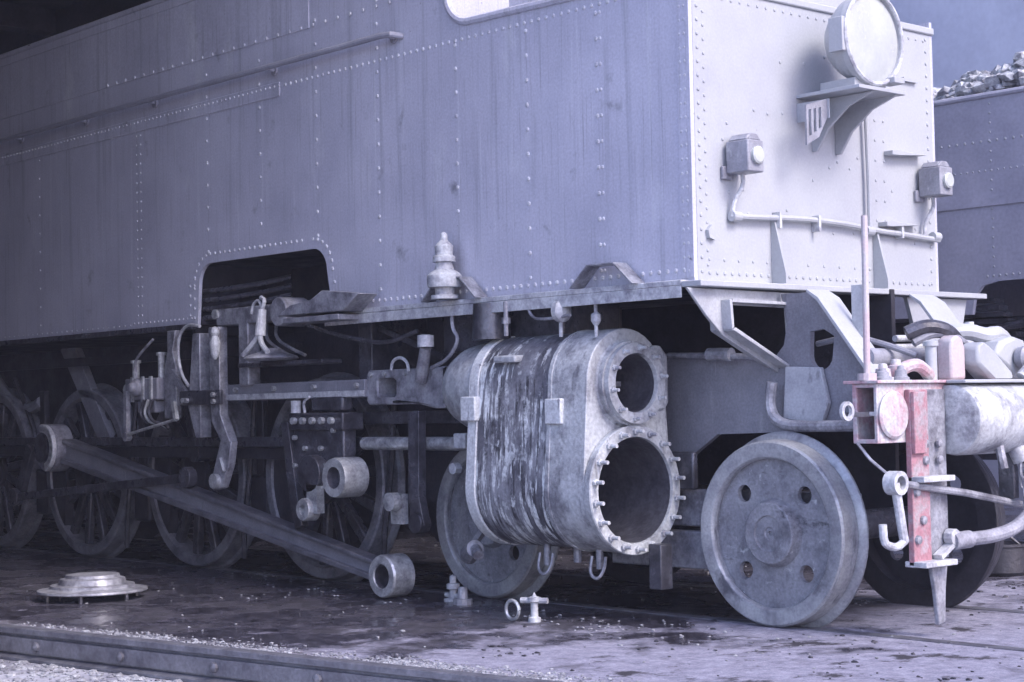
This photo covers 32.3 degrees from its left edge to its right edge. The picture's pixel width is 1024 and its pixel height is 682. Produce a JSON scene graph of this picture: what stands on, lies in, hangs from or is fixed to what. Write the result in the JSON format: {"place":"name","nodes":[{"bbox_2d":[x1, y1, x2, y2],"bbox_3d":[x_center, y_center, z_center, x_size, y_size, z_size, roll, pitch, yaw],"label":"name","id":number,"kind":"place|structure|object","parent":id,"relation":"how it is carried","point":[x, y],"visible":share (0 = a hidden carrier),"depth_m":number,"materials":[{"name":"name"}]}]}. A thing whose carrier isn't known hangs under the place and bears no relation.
{"place":"outdoors","nodes":[
{"label":"outdoors","id":0,"kind":"place"},
{"bbox_2d":[0,659,183,681],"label":"yard ground","id":1,"kind":"structure","parent":0,"point":[37,678],"depth_m":7.84,"materials":[{"name":"grey gravel"}]},
{"bbox_2d":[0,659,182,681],"bbox_3d":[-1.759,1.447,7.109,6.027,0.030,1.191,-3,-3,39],"label":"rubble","id":2,"kind":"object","parent":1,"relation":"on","point":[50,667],"visible":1,"depth_m":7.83,"materials":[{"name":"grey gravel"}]},
{"bbox_2d":[0,624,560,681],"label":"foreground rail","id":3,"kind":"object","parent":1,"relation":"on","point":[173,660],"visible":1,"depth_m":7.58,"materials":[{"name":"metal"}]},
{"bbox_2d":[0,505,1023,681],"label":"shed floor","id":4,"kind":"structure","parent":0,"point":[203,606],"depth_m":8.35,"materials":[{"name":"grey concrete"}]},
{"bbox_2d":[36,572,147,603],"bbox_3d":[-2.314,1.352,9.762,0.600,0.137,0.600,1,-3,-42],"label":"cylinder cover","id":5,"kind":"object","parent":4,"relation":"on","point":[80,585],"visible":1,"depth_m":9.61,"materials":[{"name":"metal"}]},
{"bbox_2d":[7,620,641,681],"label":"spilt ash","id":6,"kind":"object","parent":4,"relation":"on","point":[448,666],"visible":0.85,"depth_m":7.09},
{"bbox_2d":[444,574,459,601],"bbox_3d":[-0.307,1.293,9.270,0.099,0.140,0.134,-1,-2,-13],"label":"drain valve","id":7,"kind":"object","parent":4,"relation":"on","point":[452,586],"visible":0.84,"depth_m":9.26,"materials":[{"name":"paint"}]},
{"bbox_2d":[453,586,472,604],"bbox_3d":[-0.254,1.310,9.112,0.097,0.090,0.097,1,-3,-42],"label":"fitting","id":8,"kind":"object","parent":4,"relation":"on","point":[462,598],"visible":1,"depth_m":9.09,"materials":[{"name":"metal"}]},
{"bbox_2d":[0,547,1023,651],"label":"running rail","id":9,"kind":"object","parent":4,"relation":"on","point":[733,620],"visible":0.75,"depth_m":8.64,"materials":[{"name":"metal"}]},
{"bbox_2d":[0,0,1023,627],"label":"steam locomotive","id":10,"kind":"object","parent":9,"relation":"on","point":[502,298],"visible":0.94,"depth_m":8.94,"materials":[{"name":"paint"}]},
{"bbox_2d":[37,424,414,597],"bbox_3d":[-1.941,0.976,10.911,0.180,0.949,4.049,1,-3,-42],"label":"connecting rod","id":11,"kind":"object","parent":10,"relation":"attached to","point":[388,575],"visible":0.99,"depth_m":10.59,"materials":[{"name":"paint"}]},
{"bbox_2d":[0,534,1023,680],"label":"floor cinders","id":12,"kind":"object","parent":4,"relation":"on","point":[712,628],"visible":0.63,"depth_m":8.28,"materials":[{"name":"stone"}]},
{"bbox_2d":[3,527,1023,613],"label":"running rail","id":13,"kind":"object","parent":4,"relation":"on","point":[854,598],"depth_m":9.91,"materials":[{"name":"metal"}]},
{"bbox_2d":[11,538,1023,681],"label":"floor grit","id":14,"kind":"object","parent":4,"relation":"on","point":[1021,658],"visible":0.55,"depth_m":7.92,"materials":[{"name":"grey gravel"}]},
{"bbox_2d":[504,593,548,622],"bbox_3d":[0.061,1.251,8.332,0.236,0.142,0.058,-2,-2,29],"label":"gland fitting","id":15,"kind":"object","parent":4,"relation":"on","point":[534,600],"visible":1,"depth_m":8.30,"materials":[{"name":"paint"}]},
{"bbox_2d":[232,571,892,658],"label":"litter chips","id":16,"kind":"object","parent":4,"relation":"on","point":[682,636],"visible":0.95,"depth_m":8.34,"materials":[{"name":"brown wood"}]},
{"bbox_2d":[895,86,1023,459],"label":"coal tender","id":17,"kind":"object","parent":4,"relation":"on","point":[979,143],"visible":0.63,"depth_m":11.44,"materials":[{"name":"paint"}]},
{"bbox_2d":[933,51,1023,100],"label":"coal heap","id":18,"kind":"object","parent":17,"relation":"on","point":[1004,76],"visible":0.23,"depth_m":11.45,"materials":[{"name":"black stone"}]},
{"bbox_2d":[990,537,1023,576],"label":"iron pot","id":19,"kind":"object","parent":4,"relation":"on","point":[1010,562],"visible":0.41,"depth_m":9.97,"materials":[{"name":"grey metal"}]},
{"bbox_2d":[0,0,1023,533],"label":"engine shed","id":20,"kind":"structure","parent":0,"point":[978,34],"depth_m":17.41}
]}

